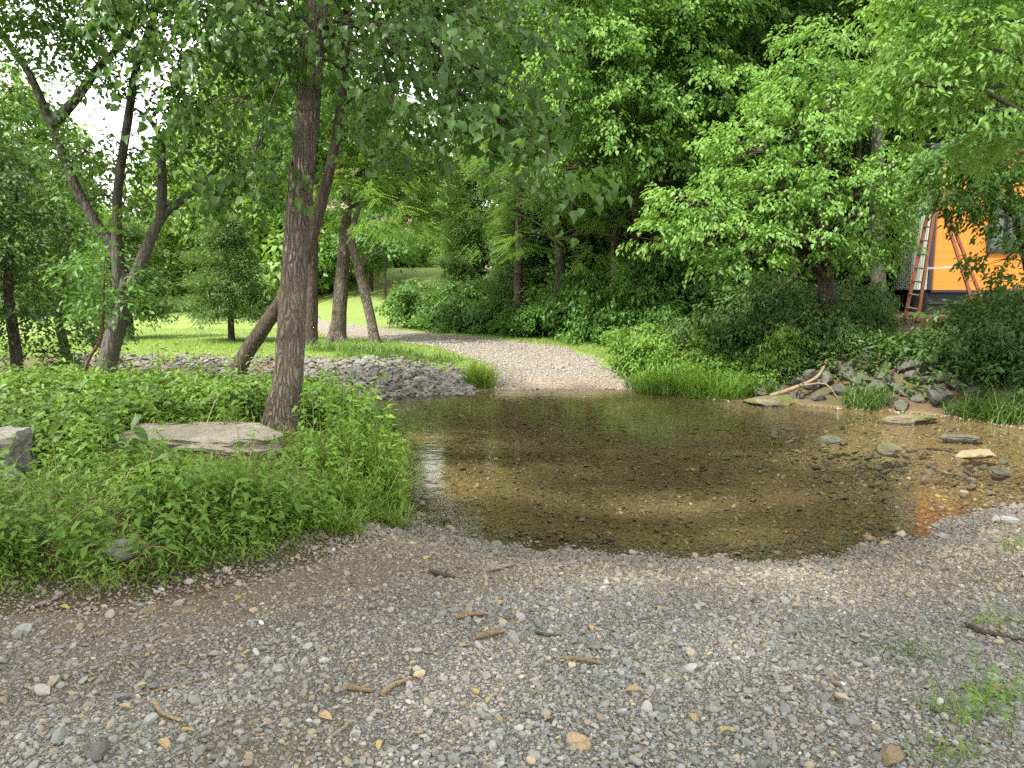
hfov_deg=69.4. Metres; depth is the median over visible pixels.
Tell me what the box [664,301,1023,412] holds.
bank ground cover
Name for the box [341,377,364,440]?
tall weed
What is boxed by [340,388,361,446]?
tall weed
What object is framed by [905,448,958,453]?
stick
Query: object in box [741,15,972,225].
woodland tree
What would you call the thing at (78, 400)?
tall weed
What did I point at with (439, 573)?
stick
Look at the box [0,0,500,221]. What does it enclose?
sky
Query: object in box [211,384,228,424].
tall weed
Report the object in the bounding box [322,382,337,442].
tall weed
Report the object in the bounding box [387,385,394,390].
riprap stone
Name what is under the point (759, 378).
bright shrub
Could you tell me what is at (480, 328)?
leafy shrub
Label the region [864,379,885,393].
bank boulder
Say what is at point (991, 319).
bank shrub
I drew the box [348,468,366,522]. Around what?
tall weed
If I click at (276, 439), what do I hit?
tall weed
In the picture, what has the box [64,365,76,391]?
tall weed
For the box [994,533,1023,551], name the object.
grass tuft
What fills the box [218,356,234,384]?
tall weed
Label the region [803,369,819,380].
bank boulder
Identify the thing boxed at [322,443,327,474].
tall weed
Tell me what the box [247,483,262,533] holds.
tall weed
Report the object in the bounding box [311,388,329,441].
tall weed
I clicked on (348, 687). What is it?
stick
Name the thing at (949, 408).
bank grass
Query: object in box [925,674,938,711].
tall weed
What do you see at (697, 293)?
leafy shrub
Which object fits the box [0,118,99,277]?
understorey tree
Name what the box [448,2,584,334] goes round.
thin trunk tree
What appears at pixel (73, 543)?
weeds
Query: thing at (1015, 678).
tall weed
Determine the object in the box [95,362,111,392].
tall weed
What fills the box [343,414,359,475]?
tall weed
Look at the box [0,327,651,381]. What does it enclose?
lawn grass
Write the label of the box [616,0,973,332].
box elder tree
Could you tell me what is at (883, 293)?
bank shrub
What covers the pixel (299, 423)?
tall weed
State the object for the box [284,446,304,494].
tall weed
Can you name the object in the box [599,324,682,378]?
bright shrub
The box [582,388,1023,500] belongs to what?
water
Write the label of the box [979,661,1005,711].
tall weed
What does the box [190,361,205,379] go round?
tall weed
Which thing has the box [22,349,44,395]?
tall weed
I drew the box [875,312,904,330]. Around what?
bank shrub
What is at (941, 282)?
orange cabin
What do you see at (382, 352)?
bank grass
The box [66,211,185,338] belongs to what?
cedar tree
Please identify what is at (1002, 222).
window
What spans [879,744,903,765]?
loose stone
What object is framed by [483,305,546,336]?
leafy shrub
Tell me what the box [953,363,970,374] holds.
bank boulder
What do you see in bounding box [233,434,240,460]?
tall weed
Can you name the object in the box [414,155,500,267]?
broadleaf tree
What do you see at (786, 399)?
mossy slab
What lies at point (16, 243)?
broadleaf tree
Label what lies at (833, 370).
bank boulder
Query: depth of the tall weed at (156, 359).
9.80 m
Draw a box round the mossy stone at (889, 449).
[877,442,902,456]
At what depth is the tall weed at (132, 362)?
8.52 m
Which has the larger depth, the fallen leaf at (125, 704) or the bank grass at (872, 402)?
the bank grass at (872, 402)
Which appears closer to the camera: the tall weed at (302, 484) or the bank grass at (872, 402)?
the tall weed at (302, 484)
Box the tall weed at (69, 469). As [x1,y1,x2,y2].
[58,449,78,494]
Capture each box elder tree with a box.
[370,0,800,301]
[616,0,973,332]
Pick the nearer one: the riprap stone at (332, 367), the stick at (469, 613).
the stick at (469, 613)
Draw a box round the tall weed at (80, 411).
[65,393,97,437]
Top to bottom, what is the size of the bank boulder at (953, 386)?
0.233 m
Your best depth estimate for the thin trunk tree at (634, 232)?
20.46 m
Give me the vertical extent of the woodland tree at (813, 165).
17.819 m
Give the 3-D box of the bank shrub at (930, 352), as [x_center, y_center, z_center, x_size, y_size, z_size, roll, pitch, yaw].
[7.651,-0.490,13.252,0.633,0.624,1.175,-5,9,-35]
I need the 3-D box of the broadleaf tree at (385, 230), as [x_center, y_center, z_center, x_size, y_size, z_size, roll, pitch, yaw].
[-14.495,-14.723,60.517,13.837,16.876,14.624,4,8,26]
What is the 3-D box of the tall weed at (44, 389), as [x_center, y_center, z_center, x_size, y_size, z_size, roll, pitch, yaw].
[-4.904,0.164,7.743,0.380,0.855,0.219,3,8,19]
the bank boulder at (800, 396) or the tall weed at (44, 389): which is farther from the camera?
the bank boulder at (800, 396)
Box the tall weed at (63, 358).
[54,353,73,380]
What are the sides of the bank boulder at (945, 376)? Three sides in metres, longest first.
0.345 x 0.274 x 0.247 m
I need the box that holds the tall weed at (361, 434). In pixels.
[353,426,371,474]
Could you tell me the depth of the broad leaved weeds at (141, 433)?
7.45 m
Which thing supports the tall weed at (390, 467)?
on the ground at (356, 314)
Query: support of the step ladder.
on the ground at (356, 314)
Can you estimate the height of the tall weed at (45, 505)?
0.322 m
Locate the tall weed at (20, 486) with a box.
[5,462,46,541]
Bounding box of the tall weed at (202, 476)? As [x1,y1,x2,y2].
[186,449,215,522]
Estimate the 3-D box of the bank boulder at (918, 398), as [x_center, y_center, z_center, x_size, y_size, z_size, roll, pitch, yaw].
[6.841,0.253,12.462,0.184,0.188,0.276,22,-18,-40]
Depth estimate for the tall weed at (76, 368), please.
9.06 m
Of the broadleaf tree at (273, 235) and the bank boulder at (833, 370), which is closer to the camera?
the bank boulder at (833, 370)
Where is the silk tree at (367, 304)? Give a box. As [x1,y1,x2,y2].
[282,164,456,343]
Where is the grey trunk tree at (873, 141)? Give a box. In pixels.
[763,0,1022,296]
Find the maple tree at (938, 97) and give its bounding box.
[837,0,1023,188]
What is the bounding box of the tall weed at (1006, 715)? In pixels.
[995,688,1018,739]
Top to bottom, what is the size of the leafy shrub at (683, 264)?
2.563 m
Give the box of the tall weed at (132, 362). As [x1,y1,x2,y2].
[126,357,158,390]
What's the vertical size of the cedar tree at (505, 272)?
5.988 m
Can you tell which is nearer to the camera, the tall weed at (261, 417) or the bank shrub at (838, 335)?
the tall weed at (261, 417)
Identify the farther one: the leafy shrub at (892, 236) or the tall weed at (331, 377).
the leafy shrub at (892, 236)
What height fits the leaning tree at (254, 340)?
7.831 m
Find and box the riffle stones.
[683,418,1023,512]
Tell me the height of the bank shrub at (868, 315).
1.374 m
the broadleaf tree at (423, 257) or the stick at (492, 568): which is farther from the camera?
the broadleaf tree at (423, 257)
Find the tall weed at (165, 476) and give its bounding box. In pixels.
[161,458,173,513]
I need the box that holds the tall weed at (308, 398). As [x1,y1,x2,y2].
[297,371,312,436]
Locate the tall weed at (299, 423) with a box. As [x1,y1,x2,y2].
[287,401,313,466]
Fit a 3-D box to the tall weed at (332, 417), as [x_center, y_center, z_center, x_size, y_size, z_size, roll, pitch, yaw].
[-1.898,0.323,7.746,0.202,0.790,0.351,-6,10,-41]
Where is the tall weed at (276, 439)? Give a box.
[252,431,278,478]
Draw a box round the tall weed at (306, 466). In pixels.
[301,447,313,494]
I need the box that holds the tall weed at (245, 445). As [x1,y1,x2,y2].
[236,424,261,473]
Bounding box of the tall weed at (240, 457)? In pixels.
[219,447,247,503]
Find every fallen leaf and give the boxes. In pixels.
[119,703,129,706]
[158,737,169,747]
[180,727,195,730]
[318,710,331,719]
[376,740,381,749]
[625,684,639,690]
[689,713,697,721]
[720,726,732,731]
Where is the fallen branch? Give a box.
[769,359,838,399]
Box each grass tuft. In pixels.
[857,632,945,663]
[880,723,999,767]
[910,680,1023,727]
[955,667,1023,714]
[965,575,1003,582]
[966,601,1023,634]
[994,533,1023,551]
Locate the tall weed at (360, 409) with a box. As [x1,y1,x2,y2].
[345,389,374,438]
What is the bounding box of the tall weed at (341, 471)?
[330,447,348,504]
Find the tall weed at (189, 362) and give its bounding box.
[172,349,199,378]
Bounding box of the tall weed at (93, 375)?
[82,373,101,419]
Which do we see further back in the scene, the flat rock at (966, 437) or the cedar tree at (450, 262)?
the cedar tree at (450, 262)
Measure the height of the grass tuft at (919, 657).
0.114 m
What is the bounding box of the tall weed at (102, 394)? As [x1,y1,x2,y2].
[98,392,114,409]
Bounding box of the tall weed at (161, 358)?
[141,353,163,392]
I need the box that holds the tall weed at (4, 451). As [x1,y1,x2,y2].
[0,434,17,516]
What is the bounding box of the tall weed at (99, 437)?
[92,415,110,472]
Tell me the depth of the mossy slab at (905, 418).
11.33 m
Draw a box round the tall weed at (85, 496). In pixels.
[77,489,105,529]
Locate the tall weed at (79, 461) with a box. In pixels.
[66,458,90,537]
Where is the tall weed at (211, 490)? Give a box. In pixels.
[199,455,219,541]
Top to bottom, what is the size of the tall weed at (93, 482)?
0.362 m
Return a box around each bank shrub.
[655,305,815,362]
[692,267,818,342]
[693,288,833,366]
[731,346,815,381]
[747,289,861,352]
[778,268,903,314]
[812,313,875,361]
[819,287,914,333]
[835,279,902,310]
[835,324,903,354]
[837,281,901,327]
[872,319,912,347]
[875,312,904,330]
[897,325,938,353]
[909,340,970,362]
[912,271,1023,364]
[925,326,1023,388]
[945,265,1023,326]
[945,291,1005,339]
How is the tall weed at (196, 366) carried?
on the ground at (356, 314)
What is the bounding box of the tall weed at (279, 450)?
[276,448,301,491]
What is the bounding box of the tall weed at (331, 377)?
[329,375,351,432]
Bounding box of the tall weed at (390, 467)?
[383,452,400,491]
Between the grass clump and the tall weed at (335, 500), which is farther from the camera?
the grass clump
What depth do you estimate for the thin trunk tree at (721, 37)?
17.38 m
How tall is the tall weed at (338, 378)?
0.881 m
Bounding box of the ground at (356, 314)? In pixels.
[0,268,1023,615]
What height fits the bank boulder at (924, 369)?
0.402 m
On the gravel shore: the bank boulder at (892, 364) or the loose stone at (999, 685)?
the loose stone at (999, 685)
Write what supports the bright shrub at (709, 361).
on the ground at (356, 314)
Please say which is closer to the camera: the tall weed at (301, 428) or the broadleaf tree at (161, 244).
the tall weed at (301, 428)
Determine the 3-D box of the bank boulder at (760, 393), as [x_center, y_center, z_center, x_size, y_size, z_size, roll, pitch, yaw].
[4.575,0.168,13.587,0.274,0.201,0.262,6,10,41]
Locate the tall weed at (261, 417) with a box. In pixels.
[257,369,272,419]
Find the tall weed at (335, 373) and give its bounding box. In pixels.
[321,364,338,418]
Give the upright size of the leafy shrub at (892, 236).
3.860 m
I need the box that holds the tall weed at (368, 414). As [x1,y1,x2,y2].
[361,396,376,433]
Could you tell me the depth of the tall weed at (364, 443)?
6.48 m
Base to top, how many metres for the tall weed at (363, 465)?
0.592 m
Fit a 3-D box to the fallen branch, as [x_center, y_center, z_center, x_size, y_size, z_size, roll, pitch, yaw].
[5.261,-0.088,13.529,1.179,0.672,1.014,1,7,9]
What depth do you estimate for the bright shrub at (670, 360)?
14.93 m
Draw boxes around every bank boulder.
[754,388,767,395]
[788,374,803,385]
[796,389,803,398]
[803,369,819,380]
[804,379,821,389]
[811,393,824,400]
[820,371,833,386]
[829,361,842,372]
[829,384,848,395]
[837,365,854,380]
[846,358,859,370]
[848,381,867,392]
[849,372,870,383]
[860,364,876,372]
[861,347,880,360]
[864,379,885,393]
[874,368,889,380]
[878,358,896,368]
[882,375,894,388]
[887,381,904,393]
[893,358,917,372]
[894,399,908,410]
[897,387,914,397]
[903,370,921,384]
[909,394,926,402]
[912,355,940,374]
[920,376,940,385]
[935,370,952,381]
[941,362,954,372]
[946,378,961,390]
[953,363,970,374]
[961,376,980,386]
[965,387,985,396]
[996,392,1016,403]
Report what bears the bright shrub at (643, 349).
on the ground at (356, 314)
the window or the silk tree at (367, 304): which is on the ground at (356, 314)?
the silk tree at (367, 304)
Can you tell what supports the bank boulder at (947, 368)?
on the ground at (356, 314)
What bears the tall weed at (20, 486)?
on the ground at (356, 314)
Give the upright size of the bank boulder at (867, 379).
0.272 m
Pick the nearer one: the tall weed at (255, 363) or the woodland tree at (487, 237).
the tall weed at (255, 363)
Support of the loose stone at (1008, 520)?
on the gravel shore
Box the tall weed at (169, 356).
[157,336,182,378]
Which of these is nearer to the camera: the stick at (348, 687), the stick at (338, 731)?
the stick at (338, 731)
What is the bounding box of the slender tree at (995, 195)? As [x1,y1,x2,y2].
[887,122,1023,293]
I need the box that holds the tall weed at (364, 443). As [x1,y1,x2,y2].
[351,433,374,490]
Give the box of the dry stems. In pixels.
[1,367,405,585]
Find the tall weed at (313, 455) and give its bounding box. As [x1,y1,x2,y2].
[307,440,318,483]
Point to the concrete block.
(22, 441)
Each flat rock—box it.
[94,538,150,560]
[819,435,840,443]
[938,434,981,441]
[955,449,996,459]
[988,466,1012,475]
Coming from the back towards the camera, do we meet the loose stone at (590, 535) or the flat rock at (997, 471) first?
the flat rock at (997, 471)
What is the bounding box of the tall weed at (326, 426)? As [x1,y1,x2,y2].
[318,396,336,451]
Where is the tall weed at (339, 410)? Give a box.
[329,406,346,456]
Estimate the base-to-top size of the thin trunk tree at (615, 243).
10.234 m
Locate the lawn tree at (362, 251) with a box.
[329,208,427,298]
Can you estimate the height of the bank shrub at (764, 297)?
1.928 m
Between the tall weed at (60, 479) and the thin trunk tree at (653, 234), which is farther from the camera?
the thin trunk tree at (653, 234)
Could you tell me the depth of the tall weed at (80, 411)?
6.50 m
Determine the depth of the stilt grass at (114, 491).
5.07 m
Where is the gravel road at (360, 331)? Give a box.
[318,316,635,391]
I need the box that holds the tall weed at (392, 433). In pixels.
[378,424,398,472]
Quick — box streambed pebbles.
[387,392,1023,560]
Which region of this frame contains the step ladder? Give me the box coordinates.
[903,196,984,322]
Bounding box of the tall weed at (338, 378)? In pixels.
[333,369,356,418]
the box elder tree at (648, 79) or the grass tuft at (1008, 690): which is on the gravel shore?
the grass tuft at (1008, 690)
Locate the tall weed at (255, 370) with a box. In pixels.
[244,355,263,384]
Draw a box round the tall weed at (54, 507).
[33,464,58,524]
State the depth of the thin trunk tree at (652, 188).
20.94 m
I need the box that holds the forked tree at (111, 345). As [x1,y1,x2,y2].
[0,0,295,377]
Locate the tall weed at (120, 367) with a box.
[117,359,126,379]
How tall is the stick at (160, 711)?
0.023 m
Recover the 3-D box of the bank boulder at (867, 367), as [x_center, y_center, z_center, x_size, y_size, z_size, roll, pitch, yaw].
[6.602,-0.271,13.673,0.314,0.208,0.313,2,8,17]
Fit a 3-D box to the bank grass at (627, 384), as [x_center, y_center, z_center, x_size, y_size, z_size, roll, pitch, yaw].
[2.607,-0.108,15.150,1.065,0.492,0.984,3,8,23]
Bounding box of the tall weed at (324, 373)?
[321,364,330,386]
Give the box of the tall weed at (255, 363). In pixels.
[239,351,266,378]
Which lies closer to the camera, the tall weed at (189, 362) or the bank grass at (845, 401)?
the tall weed at (189, 362)
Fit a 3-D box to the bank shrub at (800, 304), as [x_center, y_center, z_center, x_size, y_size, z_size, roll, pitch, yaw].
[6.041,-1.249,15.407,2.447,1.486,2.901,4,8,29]
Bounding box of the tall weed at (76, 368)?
[74,364,95,388]
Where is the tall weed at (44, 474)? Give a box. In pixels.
[31,459,53,530]
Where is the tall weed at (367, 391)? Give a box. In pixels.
[359,382,379,432]
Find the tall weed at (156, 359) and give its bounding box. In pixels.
[150,343,168,380]
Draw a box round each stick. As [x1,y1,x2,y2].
[140,678,204,695]
[151,697,184,722]
[327,717,352,738]
[339,680,372,691]
[380,676,412,695]
[428,569,455,577]
[454,611,486,618]
[475,629,504,639]
[481,563,514,572]
[535,631,561,636]
[562,656,601,663]
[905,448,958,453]
[963,621,1023,640]
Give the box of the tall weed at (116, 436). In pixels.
[106,401,131,462]
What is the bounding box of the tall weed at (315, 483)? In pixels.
[305,473,322,514]
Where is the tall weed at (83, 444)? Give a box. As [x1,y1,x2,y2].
[66,416,102,493]
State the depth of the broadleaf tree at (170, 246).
50.05 m
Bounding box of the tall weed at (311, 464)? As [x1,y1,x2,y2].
[304,444,320,492]
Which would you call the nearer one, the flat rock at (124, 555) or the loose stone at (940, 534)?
the flat rock at (124, 555)
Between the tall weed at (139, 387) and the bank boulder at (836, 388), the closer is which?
the tall weed at (139, 387)
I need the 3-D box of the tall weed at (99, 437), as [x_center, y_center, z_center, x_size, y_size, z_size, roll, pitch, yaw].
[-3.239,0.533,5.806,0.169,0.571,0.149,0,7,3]
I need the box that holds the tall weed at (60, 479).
[49,416,81,499]
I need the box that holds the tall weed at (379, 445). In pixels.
[369,443,385,497]
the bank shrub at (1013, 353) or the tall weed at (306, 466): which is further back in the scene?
the bank shrub at (1013, 353)
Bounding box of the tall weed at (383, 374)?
[356,367,388,427]
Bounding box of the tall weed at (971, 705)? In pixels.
[955,682,983,730]
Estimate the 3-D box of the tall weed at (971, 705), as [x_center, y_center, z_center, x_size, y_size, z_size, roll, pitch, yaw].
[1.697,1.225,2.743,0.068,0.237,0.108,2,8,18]
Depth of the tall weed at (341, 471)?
6.01 m
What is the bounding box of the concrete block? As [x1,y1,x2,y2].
[0,425,38,481]
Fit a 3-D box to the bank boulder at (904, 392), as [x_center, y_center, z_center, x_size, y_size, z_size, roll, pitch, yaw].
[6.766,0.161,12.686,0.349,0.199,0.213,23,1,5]
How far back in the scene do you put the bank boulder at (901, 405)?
12.29 m
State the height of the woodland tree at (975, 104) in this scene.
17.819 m
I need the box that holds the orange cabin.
[891,141,1023,314]
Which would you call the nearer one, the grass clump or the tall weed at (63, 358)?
the tall weed at (63, 358)
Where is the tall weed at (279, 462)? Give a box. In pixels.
[273,450,290,501]
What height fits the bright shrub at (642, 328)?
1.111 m
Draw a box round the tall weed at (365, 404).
[343,396,368,447]
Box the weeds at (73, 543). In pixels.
[0,365,412,585]
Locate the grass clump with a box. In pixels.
[452,354,503,388]
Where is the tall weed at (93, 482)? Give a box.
[85,468,105,515]
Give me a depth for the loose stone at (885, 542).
5.77 m
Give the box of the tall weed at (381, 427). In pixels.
[369,404,394,457]
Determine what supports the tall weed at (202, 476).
on the ground at (356, 314)
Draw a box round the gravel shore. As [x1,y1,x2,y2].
[0,514,1023,767]
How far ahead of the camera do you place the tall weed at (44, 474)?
4.64 m
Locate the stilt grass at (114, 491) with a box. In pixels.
[0,359,432,600]
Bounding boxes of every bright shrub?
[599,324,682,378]
[600,320,695,363]
[614,328,711,381]
[641,341,706,393]
[660,327,733,367]
[682,349,744,383]
[700,360,754,384]
[722,357,787,393]
[746,317,821,379]
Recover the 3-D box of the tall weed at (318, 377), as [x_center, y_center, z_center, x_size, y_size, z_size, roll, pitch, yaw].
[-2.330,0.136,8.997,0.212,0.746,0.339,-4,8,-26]
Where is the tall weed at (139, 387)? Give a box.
[131,375,148,396]
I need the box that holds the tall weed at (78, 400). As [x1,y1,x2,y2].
[73,391,87,416]
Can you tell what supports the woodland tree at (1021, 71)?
on the ground at (356, 314)
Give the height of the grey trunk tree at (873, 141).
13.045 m
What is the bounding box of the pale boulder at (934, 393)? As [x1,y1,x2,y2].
[925,385,953,404]
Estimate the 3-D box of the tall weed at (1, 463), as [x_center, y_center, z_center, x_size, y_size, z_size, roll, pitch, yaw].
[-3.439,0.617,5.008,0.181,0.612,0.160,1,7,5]
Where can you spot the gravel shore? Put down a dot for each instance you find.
(296, 616)
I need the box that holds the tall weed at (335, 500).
[326,493,338,537]
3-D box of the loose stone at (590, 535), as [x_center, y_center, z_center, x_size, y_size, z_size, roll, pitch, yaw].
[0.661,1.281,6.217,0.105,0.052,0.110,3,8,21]
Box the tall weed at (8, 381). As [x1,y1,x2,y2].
[2,366,22,412]
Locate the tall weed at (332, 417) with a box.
[322,379,341,441]
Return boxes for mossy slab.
[742,393,798,406]
[881,414,938,424]
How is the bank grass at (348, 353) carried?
on the ground at (356, 314)
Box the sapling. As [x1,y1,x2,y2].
[39,205,175,373]
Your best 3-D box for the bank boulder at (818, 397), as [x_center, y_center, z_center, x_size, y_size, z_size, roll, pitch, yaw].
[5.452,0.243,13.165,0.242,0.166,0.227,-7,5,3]
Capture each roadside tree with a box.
[200,0,407,345]
[274,63,466,342]
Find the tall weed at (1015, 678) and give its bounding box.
[1008,645,1021,684]
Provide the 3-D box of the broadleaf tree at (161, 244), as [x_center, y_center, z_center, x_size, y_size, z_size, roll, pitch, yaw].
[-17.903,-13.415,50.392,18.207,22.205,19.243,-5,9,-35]
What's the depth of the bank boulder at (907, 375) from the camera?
12.89 m
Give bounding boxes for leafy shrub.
[374,278,438,328]
[406,288,488,331]
[424,280,489,333]
[439,243,581,304]
[455,294,513,334]
[468,314,509,334]
[469,206,603,299]
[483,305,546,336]
[491,181,693,280]
[496,301,562,336]
[501,271,554,335]
[528,266,614,338]
[548,260,624,344]
[581,295,667,347]
[583,209,699,280]
[587,253,714,325]
[590,295,702,343]
[612,246,771,312]
[672,268,794,326]
[691,213,847,288]
[722,208,900,293]
[759,214,896,291]
[864,252,927,306]
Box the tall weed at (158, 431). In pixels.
[150,429,164,454]
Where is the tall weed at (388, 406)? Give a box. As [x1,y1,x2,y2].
[375,394,398,449]
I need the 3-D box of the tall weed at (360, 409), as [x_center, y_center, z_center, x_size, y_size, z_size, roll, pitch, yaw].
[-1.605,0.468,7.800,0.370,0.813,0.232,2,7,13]
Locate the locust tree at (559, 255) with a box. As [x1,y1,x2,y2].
[367,62,675,331]
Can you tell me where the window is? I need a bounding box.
[986,203,1022,251]
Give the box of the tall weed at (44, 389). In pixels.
[24,359,48,402]
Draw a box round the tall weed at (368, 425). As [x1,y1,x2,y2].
[357,386,383,443]
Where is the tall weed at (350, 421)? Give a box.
[339,408,361,463]
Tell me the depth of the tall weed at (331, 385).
8.61 m
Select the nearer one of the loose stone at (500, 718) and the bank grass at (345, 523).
the loose stone at (500, 718)
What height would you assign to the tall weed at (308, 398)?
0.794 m
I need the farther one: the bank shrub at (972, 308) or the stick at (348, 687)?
the bank shrub at (972, 308)
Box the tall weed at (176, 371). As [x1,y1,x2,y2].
[174,367,191,394]
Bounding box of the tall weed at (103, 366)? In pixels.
[95,358,111,386]
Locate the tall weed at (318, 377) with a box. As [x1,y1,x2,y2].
[314,366,326,387]
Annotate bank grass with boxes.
[299,495,388,537]
[301,452,417,520]
[305,338,334,350]
[311,334,365,352]
[323,425,428,486]
[330,345,363,357]
[335,334,392,353]
[345,451,434,513]
[358,417,426,465]
[363,492,441,528]
[365,346,397,358]
[368,340,416,353]
[388,350,426,362]
[409,347,445,363]
[434,348,468,363]
[614,358,685,395]
[618,370,656,389]
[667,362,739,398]
[699,365,763,400]
[742,372,795,397]
[838,380,890,408]
[839,378,907,410]
[929,392,983,416]
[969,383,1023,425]
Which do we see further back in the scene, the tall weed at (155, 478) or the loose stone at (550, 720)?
the tall weed at (155, 478)
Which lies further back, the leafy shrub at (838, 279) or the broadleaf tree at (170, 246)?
the broadleaf tree at (170, 246)
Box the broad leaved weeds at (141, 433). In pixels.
[0,362,412,557]
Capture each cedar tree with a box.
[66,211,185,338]
[158,212,279,340]
[411,170,497,305]
[467,161,554,310]
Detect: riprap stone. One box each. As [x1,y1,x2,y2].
[264,370,273,374]
[328,365,335,369]
[372,371,378,376]
[378,389,385,395]
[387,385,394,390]
[421,382,428,387]
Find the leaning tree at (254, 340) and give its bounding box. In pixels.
[213,0,532,379]
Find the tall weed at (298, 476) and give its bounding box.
[291,475,302,510]
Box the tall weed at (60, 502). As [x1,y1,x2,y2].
[37,464,83,527]
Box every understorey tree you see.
[0,115,137,370]
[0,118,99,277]
[0,199,139,370]
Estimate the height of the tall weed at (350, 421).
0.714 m
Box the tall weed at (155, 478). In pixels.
[140,460,165,510]
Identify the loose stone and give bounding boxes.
[11,623,31,634]
[82,740,110,760]
[140,605,160,613]
[181,606,199,612]
[421,547,433,552]
[496,716,502,722]
[545,715,554,723]
[566,732,589,749]
[584,533,596,538]
[605,538,615,542]
[862,534,874,541]
[879,540,892,545]
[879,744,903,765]
[932,532,948,537]
[989,683,1004,695]
[1000,516,1019,523]
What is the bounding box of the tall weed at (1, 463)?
[0,433,11,504]
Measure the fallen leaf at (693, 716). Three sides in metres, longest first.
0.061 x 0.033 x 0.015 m
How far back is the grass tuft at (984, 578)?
4.63 m
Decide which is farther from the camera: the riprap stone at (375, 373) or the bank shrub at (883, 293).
the bank shrub at (883, 293)
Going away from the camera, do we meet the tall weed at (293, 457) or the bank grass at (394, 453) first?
the tall weed at (293, 457)
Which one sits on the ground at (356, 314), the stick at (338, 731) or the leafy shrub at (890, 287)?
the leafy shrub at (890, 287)
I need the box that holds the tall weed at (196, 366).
[188,355,209,378]
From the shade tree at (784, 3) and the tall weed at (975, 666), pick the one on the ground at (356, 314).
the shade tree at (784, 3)
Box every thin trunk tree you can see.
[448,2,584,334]
[512,0,626,277]
[535,0,691,280]
[559,0,708,267]
[591,0,737,261]
[616,29,732,265]
[619,0,775,308]
[642,0,793,263]
[696,0,860,288]
[699,0,857,288]
[777,3,938,296]
[845,1,999,290]
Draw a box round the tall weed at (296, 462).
[289,443,301,486]
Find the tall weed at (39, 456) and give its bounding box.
[23,444,54,524]
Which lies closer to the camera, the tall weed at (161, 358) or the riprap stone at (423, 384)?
the tall weed at (161, 358)
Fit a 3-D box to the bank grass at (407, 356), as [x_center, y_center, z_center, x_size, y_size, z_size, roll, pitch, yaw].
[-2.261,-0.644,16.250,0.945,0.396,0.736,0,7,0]
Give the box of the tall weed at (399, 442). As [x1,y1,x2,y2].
[387,434,404,452]
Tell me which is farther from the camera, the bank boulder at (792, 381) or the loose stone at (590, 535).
the bank boulder at (792, 381)
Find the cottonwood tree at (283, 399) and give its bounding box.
[66,0,632,437]
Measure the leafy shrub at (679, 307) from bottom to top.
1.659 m
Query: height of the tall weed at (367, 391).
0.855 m
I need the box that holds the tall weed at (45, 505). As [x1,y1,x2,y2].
[39,489,51,523]
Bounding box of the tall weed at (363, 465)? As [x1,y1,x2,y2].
[349,435,371,482]
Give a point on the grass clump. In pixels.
(482, 379)
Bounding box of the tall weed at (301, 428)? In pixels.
[295,420,323,479]
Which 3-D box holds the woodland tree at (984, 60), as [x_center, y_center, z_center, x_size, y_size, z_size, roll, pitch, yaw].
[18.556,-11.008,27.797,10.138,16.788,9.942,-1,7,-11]
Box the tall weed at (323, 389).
[311,372,337,432]
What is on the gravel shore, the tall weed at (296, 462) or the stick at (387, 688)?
the stick at (387, 688)
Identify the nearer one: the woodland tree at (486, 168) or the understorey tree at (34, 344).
the understorey tree at (34, 344)
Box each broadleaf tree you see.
[0,48,133,314]
[0,104,79,316]
[69,197,128,308]
[108,29,383,309]
[129,94,230,305]
[163,0,416,311]
[321,117,412,267]
[375,147,430,267]
[385,153,446,267]
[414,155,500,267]
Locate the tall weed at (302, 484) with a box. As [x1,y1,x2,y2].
[291,467,310,503]
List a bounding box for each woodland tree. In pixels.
[318,118,431,291]
[427,0,644,242]
[427,42,535,243]
[469,85,679,264]
[533,1,771,252]
[639,1,898,251]
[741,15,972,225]
[748,55,936,224]
[810,3,1023,236]
[829,24,1023,169]
[903,6,1023,158]
[947,1,1022,134]
[967,0,1023,139]
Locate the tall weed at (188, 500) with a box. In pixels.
[177,492,192,547]
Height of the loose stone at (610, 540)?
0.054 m
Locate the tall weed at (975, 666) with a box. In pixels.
[967,640,979,686]
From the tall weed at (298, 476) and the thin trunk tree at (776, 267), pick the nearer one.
the tall weed at (298, 476)
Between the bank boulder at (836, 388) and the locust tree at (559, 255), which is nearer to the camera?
the bank boulder at (836, 388)
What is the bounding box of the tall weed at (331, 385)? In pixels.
[314,367,342,416]
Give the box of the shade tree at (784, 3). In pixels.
[638,0,927,281]
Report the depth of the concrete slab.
6.84 m
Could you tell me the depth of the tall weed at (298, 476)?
5.51 m
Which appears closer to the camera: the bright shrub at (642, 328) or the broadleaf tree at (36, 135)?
the bright shrub at (642, 328)
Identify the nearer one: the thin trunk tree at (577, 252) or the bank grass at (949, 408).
the bank grass at (949, 408)
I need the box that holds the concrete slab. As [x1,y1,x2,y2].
[100,421,282,460]
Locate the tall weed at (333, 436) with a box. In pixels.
[324,422,340,483]
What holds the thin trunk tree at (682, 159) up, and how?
on the ground at (356, 314)
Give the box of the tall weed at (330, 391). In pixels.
[313,368,345,428]
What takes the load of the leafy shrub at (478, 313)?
on the ground at (356, 314)
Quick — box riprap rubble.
[74,352,475,399]
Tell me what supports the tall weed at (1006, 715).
on the gravel shore

